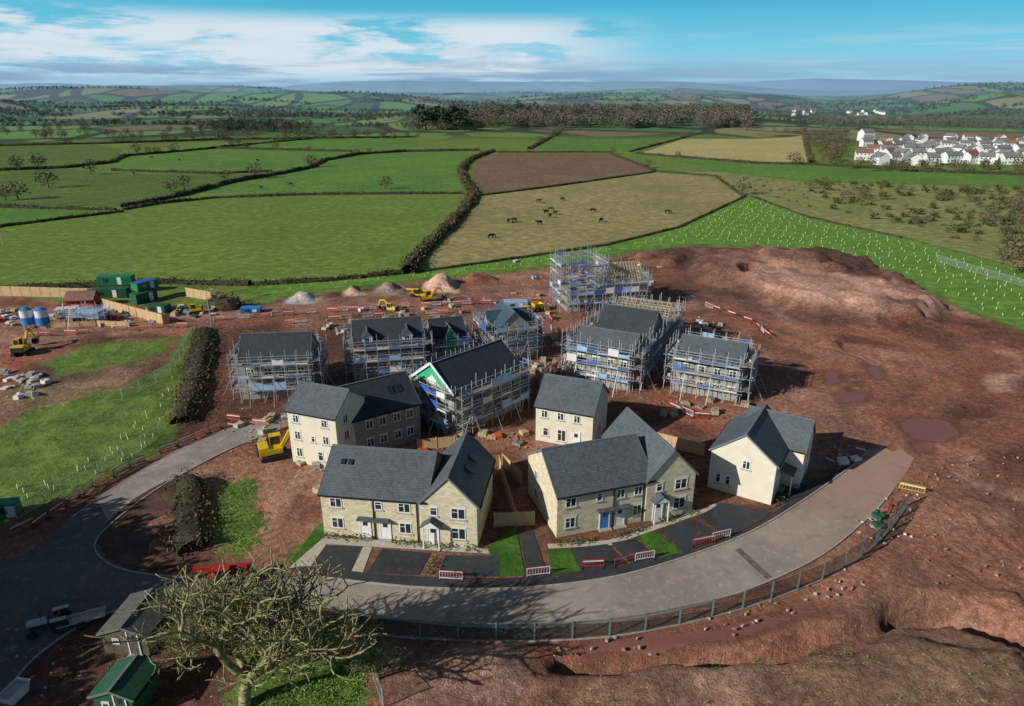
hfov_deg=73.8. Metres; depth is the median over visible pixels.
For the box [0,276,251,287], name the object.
hedge
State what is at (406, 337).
windows and doors
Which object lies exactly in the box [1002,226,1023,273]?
bare tree
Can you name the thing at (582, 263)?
scaffolding
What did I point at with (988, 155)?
white house
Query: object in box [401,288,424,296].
telehandler
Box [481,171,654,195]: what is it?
hedge
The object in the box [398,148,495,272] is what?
hedge
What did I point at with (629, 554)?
pedestrian barrier
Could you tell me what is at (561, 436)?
windows and doors
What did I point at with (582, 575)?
pavement
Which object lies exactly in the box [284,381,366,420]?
roof
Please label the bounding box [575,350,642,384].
windows and doors
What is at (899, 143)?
white house
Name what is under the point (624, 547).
driveway
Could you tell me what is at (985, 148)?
white house
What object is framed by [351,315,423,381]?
house under construction
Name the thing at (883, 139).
white house
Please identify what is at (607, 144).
field
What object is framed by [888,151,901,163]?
white house
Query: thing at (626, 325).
terrace under construction
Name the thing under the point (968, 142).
white house
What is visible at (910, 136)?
white house
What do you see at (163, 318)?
timber hoarding
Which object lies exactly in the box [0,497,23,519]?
site cabin
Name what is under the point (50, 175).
bare tree
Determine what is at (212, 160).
field
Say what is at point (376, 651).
bare bush
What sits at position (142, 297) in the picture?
shipping container
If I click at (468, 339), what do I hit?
scaffolding
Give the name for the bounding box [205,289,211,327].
street lamp
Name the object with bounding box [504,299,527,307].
shipping container
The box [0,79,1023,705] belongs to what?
ground
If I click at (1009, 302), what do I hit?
field
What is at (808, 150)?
hedge
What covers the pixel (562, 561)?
lawn
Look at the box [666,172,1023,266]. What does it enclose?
field
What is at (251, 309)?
shipping container
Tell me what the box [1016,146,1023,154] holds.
white house
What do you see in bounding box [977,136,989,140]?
white house
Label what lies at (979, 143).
white house
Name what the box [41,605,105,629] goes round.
flat trailer
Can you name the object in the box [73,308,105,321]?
shipping container
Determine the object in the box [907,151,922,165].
white house
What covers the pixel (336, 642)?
bare bush
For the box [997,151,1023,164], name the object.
white house
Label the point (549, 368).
plastic barrier
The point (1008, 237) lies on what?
scrub bushes
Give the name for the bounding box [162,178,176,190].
bare tree
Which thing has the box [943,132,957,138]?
white house
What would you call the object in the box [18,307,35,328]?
storage silo
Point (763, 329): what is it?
plastic barrier
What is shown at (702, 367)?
windows and doors
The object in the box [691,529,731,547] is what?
pedestrian barrier
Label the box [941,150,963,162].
white house
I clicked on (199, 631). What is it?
bare bush
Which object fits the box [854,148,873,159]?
white house
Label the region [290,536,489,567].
footpath
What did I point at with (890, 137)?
white house
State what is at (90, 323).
timber hoarding
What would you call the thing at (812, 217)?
hedge
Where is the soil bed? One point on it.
(127, 537)
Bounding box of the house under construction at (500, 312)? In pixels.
[483,300,536,358]
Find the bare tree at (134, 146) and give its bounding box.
[130,143,139,151]
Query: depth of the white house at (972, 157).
452.36 m
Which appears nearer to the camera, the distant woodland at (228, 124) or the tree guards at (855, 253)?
the tree guards at (855, 253)
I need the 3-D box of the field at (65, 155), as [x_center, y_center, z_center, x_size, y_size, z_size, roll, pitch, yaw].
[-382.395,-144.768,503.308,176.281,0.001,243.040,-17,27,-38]
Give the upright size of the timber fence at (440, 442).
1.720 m
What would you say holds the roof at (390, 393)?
on the walls at (361, 434)
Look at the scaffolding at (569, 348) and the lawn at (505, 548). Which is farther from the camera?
the scaffolding at (569, 348)
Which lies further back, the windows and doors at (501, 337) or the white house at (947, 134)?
the white house at (947, 134)
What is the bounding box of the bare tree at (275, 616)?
[73,544,389,705]
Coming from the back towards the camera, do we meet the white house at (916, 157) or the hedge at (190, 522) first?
the white house at (916, 157)
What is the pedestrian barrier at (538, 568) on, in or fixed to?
on the ground at (890, 359)
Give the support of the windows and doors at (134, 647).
in the garden shed at (121, 624)
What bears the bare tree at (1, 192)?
on the field at (71, 187)
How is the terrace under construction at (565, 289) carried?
on the ground at (890, 359)
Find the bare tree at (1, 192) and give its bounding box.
[0,186,11,200]
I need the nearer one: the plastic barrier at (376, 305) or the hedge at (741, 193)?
the plastic barrier at (376, 305)
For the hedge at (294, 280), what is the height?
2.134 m
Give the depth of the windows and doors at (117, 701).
49.62 m
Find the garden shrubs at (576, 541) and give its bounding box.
[320,466,832,575]
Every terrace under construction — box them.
[556,261,644,311]
[571,296,676,390]
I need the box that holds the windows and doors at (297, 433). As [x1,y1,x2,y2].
[292,411,350,462]
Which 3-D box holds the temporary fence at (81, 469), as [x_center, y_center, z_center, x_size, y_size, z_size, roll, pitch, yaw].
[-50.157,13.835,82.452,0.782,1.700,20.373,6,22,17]
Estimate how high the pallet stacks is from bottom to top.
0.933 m
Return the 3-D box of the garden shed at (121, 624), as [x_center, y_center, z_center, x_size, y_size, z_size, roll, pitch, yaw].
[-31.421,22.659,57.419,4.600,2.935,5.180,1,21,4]
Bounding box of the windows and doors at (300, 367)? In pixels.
[245,365,304,393]
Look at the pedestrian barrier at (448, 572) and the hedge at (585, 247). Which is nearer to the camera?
the pedestrian barrier at (448, 572)
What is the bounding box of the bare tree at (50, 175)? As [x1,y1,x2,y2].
[32,169,59,187]
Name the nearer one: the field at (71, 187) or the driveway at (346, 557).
the driveway at (346, 557)
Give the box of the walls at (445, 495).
[320,454,492,547]
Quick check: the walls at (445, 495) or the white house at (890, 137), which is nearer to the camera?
the walls at (445, 495)
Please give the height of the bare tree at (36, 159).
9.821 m
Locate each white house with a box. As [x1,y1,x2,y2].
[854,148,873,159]
[857,128,875,140]
[859,137,873,146]
[867,143,881,152]
[871,150,889,164]
[877,136,889,143]
[879,140,892,144]
[880,134,892,139]
[880,144,896,151]
[881,147,897,153]
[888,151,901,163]
[892,139,906,147]
[894,147,911,159]
[899,136,909,141]
[901,143,916,149]
[903,133,913,139]
[907,139,919,143]
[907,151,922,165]
[910,147,926,156]
[915,135,927,142]
[916,143,932,151]
[921,151,941,164]
[924,139,939,144]
[930,147,948,154]
[932,142,944,148]
[940,139,955,148]
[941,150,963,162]
[942,136,957,142]
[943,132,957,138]
[952,143,967,150]
[958,139,972,145]
[962,133,977,139]
[962,148,978,153]
[963,150,978,163]
[965,137,976,144]
[968,143,981,151]
[976,139,993,146]
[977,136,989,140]
[977,151,995,164]
[980,144,993,151]
[987,147,999,152]
[993,137,1009,141]
[993,139,1004,145]
[994,144,1012,149]
[995,133,1006,137]
[995,148,1014,159]
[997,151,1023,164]
[1004,139,1018,145]
[1012,144,1023,151]
[1015,137,1023,143]
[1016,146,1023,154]
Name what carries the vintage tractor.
on the road at (64, 564)
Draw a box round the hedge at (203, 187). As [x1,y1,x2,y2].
[118,148,479,206]
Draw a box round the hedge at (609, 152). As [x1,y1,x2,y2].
[497,150,657,170]
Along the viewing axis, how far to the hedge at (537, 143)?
769.11 m
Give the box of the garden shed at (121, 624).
[95,588,179,656]
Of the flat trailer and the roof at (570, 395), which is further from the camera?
the roof at (570, 395)
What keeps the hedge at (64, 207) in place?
on the ground at (890, 359)
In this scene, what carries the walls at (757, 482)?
on the ground at (890, 359)
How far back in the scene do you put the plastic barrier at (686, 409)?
97.28 m
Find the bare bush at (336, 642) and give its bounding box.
[286,600,384,671]
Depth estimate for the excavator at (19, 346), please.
120.31 m
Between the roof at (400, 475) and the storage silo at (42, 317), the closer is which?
the roof at (400, 475)
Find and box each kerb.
[0,609,116,703]
[74,412,285,515]
[94,427,287,578]
[259,449,868,589]
[303,491,891,618]
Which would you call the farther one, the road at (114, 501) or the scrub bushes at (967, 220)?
the scrub bushes at (967, 220)
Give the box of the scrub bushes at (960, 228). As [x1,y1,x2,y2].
[808,180,1023,255]
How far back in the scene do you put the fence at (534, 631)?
57.83 m
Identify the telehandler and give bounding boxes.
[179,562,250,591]
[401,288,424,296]
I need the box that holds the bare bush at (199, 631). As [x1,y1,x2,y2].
[143,600,215,663]
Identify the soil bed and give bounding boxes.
[99,479,182,568]
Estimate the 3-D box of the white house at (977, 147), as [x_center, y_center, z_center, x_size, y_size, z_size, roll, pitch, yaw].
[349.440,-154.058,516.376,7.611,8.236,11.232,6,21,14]
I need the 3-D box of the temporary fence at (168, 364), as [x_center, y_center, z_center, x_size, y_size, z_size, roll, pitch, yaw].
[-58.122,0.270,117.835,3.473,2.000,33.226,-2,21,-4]
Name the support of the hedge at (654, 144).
on the ground at (890, 359)
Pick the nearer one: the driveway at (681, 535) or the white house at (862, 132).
the driveway at (681, 535)
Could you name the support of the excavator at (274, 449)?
on the ground at (890, 359)
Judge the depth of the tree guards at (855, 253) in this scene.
206.01 m
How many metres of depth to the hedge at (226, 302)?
145.36 m
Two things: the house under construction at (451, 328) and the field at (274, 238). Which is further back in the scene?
the field at (274, 238)
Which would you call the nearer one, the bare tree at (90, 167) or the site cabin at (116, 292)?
the site cabin at (116, 292)
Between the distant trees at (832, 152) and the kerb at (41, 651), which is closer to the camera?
the kerb at (41, 651)
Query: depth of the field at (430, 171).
377.30 m
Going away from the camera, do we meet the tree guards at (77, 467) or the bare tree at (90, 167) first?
the tree guards at (77, 467)
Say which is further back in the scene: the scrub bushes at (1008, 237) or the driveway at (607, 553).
the scrub bushes at (1008, 237)
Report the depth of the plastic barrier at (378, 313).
140.56 m
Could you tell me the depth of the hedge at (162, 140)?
669.76 m
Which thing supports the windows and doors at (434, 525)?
attached to the walls at (445, 495)
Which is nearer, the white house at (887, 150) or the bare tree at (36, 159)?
the bare tree at (36, 159)
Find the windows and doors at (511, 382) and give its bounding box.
[462,379,513,425]
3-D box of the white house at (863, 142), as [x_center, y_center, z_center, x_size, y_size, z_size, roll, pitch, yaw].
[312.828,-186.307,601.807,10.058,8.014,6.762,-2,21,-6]
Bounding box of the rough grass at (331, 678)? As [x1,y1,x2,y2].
[214,477,366,705]
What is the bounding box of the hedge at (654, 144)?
[629,132,703,151]
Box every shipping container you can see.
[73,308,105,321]
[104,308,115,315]
[129,289,157,304]
[130,278,158,291]
[240,305,261,313]
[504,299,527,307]
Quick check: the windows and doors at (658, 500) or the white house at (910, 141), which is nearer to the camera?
the windows and doors at (658, 500)
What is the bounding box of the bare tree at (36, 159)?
[27,152,47,165]
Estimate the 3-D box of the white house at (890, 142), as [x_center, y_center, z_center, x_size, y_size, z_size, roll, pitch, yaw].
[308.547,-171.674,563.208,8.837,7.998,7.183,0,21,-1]
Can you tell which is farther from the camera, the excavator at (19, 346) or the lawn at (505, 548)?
the excavator at (19, 346)
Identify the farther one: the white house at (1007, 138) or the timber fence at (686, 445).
the white house at (1007, 138)
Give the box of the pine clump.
[410,104,469,130]
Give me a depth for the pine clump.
849.71 m
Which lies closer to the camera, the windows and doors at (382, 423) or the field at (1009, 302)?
the windows and doors at (382, 423)
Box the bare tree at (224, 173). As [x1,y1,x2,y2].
[217,168,232,179]
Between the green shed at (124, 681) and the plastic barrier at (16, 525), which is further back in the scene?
the plastic barrier at (16, 525)
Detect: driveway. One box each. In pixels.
[312,545,362,570]
[367,549,430,574]
[438,555,499,576]
[520,530,546,575]
[572,544,626,569]
[612,539,656,562]
[657,519,725,551]
[697,502,769,535]
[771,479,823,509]
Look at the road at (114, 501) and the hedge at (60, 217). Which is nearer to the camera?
the road at (114, 501)
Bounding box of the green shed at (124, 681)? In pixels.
[86,654,161,705]
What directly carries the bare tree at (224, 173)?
on the field at (71, 187)
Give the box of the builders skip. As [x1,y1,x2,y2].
[0,677,29,705]
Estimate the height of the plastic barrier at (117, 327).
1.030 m
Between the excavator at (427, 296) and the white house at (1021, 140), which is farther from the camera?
the white house at (1021, 140)
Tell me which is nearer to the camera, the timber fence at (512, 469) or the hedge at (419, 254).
the timber fence at (512, 469)
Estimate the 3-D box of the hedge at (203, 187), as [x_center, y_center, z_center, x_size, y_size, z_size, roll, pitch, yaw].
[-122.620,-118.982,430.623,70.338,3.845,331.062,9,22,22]
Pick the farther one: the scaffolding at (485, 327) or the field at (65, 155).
the field at (65, 155)
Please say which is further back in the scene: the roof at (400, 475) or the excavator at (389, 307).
the excavator at (389, 307)
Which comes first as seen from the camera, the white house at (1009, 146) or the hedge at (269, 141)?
the white house at (1009, 146)
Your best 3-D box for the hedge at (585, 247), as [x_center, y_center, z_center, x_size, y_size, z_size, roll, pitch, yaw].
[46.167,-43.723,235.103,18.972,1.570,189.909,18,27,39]
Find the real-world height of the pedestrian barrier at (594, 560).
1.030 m
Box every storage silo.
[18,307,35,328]
[33,307,50,328]
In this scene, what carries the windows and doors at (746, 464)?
attached to the walls at (757, 482)
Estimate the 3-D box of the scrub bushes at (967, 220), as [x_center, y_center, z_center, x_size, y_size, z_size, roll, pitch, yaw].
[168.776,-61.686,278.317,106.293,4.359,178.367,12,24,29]
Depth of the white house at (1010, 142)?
571.20 m
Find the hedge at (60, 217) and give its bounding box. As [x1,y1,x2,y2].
[0,208,124,226]
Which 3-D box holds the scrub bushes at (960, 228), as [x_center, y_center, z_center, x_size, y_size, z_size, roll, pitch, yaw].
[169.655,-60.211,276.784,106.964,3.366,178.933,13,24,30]
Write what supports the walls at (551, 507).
on the ground at (890, 359)
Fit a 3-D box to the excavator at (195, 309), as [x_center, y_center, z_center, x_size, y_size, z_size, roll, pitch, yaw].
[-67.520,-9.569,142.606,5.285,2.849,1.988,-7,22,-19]
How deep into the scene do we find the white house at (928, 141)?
566.14 m
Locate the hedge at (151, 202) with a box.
[123,190,463,209]
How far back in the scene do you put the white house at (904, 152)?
480.62 m
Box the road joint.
[735,548,771,578]
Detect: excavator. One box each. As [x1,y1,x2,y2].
[10,328,38,356]
[175,301,202,314]
[255,429,289,463]
[377,299,398,313]
[420,287,445,301]
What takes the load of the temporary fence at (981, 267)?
on the ground at (890, 359)
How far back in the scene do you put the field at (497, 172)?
417.51 m
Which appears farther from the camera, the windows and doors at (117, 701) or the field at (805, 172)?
the field at (805, 172)
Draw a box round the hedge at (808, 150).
[801,133,814,162]
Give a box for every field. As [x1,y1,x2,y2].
[0,145,120,167]
[0,169,270,205]
[0,194,460,285]
[0,209,104,223]
[116,149,351,171]
[166,151,468,199]
[231,138,417,150]
[258,246,622,294]
[421,173,739,269]
[473,153,651,193]
[534,139,674,150]
[608,197,1023,329]
[643,136,806,161]
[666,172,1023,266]
[668,157,1023,186]
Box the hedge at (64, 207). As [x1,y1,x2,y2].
[0,202,117,210]
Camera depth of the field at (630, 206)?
258.86 m
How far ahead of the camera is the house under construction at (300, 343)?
102.50 m
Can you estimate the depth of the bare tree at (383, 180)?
330.54 m
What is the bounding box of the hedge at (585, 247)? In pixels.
[417,195,746,272]
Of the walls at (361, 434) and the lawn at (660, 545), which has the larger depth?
the walls at (361, 434)
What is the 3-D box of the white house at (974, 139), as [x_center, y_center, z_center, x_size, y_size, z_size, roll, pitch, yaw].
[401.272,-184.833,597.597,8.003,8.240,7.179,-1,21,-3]
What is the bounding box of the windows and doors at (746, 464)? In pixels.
[713,440,810,495]
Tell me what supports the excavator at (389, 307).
on the ground at (890, 359)
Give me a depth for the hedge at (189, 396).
109.09 m
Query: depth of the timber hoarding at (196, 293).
153.11 m
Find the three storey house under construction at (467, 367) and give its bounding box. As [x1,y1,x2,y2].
[409,339,523,433]
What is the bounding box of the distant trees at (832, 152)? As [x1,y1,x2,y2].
[808,126,1023,171]
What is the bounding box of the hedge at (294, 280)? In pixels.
[250,268,404,286]
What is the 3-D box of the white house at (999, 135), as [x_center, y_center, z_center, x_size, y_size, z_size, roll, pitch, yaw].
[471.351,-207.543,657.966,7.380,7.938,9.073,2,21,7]
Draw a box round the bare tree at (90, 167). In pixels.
[82,157,96,174]
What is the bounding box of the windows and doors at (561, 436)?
[540,409,600,443]
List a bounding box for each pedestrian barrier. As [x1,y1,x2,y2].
[439,571,462,581]
[526,566,550,578]
[581,559,604,569]
[613,550,655,567]
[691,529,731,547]
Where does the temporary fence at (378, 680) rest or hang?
on the ground at (890, 359)
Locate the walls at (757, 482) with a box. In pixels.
[707,427,813,504]
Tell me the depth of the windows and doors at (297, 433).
83.17 m
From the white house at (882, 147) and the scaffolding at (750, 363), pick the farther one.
the white house at (882, 147)
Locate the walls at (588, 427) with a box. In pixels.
[536,386,607,444]
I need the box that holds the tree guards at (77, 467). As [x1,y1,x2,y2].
[16,375,172,497]
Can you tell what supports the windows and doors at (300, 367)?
in the house under construction at (300, 343)
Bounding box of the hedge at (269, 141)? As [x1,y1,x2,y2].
[221,135,325,146]
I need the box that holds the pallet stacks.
[0,259,886,529]
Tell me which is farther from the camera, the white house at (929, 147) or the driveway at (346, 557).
the white house at (929, 147)
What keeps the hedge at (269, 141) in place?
on the ground at (890, 359)
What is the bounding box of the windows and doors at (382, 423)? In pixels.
[364,407,414,446]
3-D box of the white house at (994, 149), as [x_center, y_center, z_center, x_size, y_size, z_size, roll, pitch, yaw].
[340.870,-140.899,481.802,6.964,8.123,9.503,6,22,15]
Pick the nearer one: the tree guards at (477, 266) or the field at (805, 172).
the tree guards at (477, 266)
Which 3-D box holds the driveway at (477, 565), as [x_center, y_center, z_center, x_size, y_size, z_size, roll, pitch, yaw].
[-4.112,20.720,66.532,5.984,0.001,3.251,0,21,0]
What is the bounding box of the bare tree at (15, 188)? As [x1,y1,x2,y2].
[0,180,30,198]
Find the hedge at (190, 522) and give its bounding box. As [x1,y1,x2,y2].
[154,463,223,556]
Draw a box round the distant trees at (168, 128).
[0,119,419,140]
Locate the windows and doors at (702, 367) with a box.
[678,362,737,395]
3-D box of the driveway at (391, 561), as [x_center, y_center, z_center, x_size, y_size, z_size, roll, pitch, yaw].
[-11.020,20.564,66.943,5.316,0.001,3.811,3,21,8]
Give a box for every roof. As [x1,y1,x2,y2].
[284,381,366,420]
[317,430,495,509]
[337,371,421,423]
[526,407,699,499]
[534,373,609,417]
[708,403,815,476]
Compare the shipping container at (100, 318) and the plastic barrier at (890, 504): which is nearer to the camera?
the plastic barrier at (890, 504)
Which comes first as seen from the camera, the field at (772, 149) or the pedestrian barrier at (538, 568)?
the pedestrian barrier at (538, 568)
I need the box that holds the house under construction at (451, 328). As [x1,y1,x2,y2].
[424,315,466,357]
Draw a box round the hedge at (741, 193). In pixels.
[655,170,746,196]
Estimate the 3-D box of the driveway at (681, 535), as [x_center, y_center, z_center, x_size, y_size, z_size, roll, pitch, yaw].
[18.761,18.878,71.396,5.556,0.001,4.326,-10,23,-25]
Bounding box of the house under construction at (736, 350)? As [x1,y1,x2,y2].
[673,333,749,401]
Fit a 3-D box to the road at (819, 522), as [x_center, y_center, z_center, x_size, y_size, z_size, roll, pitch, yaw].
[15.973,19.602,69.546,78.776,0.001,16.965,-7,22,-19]
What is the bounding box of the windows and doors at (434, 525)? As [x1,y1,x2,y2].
[328,497,483,550]
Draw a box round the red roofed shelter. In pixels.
[63,290,101,306]
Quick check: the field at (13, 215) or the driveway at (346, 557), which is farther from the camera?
the field at (13, 215)
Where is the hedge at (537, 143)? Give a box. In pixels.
[527,127,801,148]
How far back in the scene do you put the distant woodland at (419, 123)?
848.62 m
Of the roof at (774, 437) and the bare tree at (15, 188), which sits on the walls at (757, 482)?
the roof at (774, 437)
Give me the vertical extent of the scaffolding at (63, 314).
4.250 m
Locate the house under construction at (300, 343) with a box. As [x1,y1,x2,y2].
[237,331,319,398]
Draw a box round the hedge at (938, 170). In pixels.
[636,151,1023,175]
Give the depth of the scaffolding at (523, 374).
92.91 m
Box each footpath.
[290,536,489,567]
[352,547,371,571]
[547,504,715,547]
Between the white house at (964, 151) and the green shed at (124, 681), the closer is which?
the green shed at (124, 681)
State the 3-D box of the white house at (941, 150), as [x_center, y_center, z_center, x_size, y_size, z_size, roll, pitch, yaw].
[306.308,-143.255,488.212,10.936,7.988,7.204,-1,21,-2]
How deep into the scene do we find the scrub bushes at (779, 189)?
325.07 m
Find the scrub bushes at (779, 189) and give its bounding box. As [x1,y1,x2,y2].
[713,175,810,206]
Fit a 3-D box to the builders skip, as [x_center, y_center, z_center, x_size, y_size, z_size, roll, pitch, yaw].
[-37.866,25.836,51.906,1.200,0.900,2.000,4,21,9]
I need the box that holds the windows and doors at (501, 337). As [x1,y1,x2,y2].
[499,333,522,354]
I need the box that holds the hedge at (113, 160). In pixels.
[0,146,352,170]
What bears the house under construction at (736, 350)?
on the ground at (890, 359)
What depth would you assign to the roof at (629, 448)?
72.17 m
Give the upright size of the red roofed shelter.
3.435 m
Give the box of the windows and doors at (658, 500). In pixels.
[533,467,688,532]
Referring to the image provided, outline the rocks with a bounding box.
[580,634,1023,705]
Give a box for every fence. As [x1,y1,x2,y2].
[13,425,159,518]
[120,320,198,397]
[292,491,910,641]
[363,634,383,705]
[417,435,456,449]
[493,453,521,484]
[494,511,534,527]
[499,455,516,511]
[657,432,704,455]
[937,254,1023,286]
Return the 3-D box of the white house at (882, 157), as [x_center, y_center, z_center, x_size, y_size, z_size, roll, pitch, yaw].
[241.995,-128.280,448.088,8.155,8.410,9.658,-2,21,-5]
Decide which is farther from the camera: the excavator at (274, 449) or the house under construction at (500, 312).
the house under construction at (500, 312)
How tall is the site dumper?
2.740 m
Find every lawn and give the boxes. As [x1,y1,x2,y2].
[287,523,325,566]
[487,527,524,576]
[547,549,580,573]
[637,531,681,557]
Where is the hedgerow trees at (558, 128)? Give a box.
[6,120,975,191]
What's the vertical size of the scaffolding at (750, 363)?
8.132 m
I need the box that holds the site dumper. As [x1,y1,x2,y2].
[524,299,543,313]
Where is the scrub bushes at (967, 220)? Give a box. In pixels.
[805,177,1023,240]
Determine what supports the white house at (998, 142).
on the ground at (890, 359)
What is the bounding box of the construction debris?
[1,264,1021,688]
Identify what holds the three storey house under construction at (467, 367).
on the ground at (890, 359)
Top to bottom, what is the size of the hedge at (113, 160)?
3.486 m
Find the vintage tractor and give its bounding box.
[26,604,71,639]
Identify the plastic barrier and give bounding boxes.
[9,516,35,534]
[28,322,187,336]
[31,421,221,529]
[214,297,540,320]
[226,414,288,429]
[284,309,447,323]
[442,423,483,440]
[538,303,556,386]
[668,401,709,419]
[705,302,770,337]
[887,498,893,515]
[898,482,925,494]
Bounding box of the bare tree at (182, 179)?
[175,174,190,188]
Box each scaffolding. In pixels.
[56,300,111,324]
[224,327,340,408]
[335,317,435,382]
[403,339,532,439]
[423,316,476,364]
[471,306,548,365]
[543,243,609,313]
[554,289,685,396]
[584,256,653,306]
[655,326,766,405]
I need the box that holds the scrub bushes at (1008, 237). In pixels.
[975,187,1023,259]
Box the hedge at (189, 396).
[163,324,219,425]
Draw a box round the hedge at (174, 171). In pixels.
[111,167,271,173]
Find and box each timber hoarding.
[0,286,86,297]
[38,320,128,328]
[102,298,169,323]
[185,287,209,299]
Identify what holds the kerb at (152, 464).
on the road at (64, 564)
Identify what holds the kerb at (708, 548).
on the ground at (890, 359)
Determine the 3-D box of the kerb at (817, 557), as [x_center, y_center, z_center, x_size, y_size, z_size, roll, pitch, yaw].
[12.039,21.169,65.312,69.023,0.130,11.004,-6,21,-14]
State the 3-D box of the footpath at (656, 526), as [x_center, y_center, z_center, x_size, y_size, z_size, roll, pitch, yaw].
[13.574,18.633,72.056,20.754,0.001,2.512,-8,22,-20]
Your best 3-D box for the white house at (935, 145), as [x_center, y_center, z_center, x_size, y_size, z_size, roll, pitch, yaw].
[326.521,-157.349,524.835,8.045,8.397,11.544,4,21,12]
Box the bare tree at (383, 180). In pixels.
[378,176,392,188]
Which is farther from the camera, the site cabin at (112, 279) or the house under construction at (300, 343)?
the site cabin at (112, 279)
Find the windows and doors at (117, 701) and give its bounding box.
[101,695,127,705]
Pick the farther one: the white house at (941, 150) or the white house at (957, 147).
the white house at (957, 147)
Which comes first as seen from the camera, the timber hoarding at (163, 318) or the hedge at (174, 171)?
the timber hoarding at (163, 318)
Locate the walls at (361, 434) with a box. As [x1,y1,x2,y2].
[354,406,420,447]
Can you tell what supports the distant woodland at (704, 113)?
on the ground at (890, 359)
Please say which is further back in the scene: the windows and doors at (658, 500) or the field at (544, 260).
the field at (544, 260)
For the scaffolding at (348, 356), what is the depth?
107.64 m
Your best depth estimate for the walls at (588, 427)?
88.96 m
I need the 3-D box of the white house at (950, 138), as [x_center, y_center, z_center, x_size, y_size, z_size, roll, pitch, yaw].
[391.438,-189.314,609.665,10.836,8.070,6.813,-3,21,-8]
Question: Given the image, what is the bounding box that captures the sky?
[0,0,1023,87]
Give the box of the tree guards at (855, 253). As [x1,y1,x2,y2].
[635,199,1023,315]
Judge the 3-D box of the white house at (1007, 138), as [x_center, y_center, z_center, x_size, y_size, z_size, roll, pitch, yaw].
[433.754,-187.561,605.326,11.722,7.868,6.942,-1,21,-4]
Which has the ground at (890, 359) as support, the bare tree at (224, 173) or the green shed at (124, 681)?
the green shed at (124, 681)
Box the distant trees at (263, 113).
[0,81,1023,127]
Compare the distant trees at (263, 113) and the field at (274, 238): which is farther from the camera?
the distant trees at (263, 113)
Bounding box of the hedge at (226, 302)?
[203,291,245,311]
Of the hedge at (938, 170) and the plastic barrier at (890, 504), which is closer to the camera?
the plastic barrier at (890, 504)
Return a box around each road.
[0,500,260,705]
[97,413,288,520]
[259,446,913,622]
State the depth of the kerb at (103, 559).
72.93 m
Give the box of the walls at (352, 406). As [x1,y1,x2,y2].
[287,392,364,467]
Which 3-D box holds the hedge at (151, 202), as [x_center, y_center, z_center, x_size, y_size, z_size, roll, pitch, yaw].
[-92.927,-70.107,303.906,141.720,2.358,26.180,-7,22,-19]
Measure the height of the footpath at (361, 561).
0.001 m
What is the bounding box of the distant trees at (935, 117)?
[814,108,1023,130]
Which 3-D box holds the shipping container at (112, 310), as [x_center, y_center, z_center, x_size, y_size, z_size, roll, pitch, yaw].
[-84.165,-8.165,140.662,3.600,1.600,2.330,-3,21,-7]
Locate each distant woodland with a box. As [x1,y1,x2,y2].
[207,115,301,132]
[408,115,485,130]
[447,102,755,128]
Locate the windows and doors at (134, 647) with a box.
[111,632,143,656]
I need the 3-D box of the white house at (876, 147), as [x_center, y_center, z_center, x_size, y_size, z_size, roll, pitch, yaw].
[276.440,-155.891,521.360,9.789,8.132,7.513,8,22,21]
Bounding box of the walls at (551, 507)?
[528,451,695,537]
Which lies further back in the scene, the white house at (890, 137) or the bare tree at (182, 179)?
the white house at (890, 137)
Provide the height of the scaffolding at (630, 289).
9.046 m
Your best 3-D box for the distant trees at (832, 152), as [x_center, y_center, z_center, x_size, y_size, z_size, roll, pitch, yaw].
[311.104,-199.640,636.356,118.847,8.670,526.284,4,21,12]
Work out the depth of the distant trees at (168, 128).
746.68 m
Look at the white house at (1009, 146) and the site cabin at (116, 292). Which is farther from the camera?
the white house at (1009, 146)
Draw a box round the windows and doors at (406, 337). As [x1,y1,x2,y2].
[359,335,416,376]
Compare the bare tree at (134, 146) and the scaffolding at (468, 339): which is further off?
the bare tree at (134, 146)
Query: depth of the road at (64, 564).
63.85 m
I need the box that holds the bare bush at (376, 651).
[340,631,411,679]
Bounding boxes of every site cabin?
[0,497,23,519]
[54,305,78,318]
[91,286,130,298]
[96,274,135,285]
[146,302,171,313]
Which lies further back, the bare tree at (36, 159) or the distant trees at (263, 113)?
the distant trees at (263, 113)
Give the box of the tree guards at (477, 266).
[289,248,609,288]
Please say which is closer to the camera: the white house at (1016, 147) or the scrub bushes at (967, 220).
the scrub bushes at (967, 220)
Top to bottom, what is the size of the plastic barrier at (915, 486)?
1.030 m
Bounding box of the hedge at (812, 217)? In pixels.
[751,196,905,237]
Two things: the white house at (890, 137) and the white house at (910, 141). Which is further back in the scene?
the white house at (890, 137)
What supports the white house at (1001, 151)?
on the ground at (890, 359)
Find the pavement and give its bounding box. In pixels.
[289,462,853,587]
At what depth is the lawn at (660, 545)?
69.65 m
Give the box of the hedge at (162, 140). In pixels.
[0,135,415,145]
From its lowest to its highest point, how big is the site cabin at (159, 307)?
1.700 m
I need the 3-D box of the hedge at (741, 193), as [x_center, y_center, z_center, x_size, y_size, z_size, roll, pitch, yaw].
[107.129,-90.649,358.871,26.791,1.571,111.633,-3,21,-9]
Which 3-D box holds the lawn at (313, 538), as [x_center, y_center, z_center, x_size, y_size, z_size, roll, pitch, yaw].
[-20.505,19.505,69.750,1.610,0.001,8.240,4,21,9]

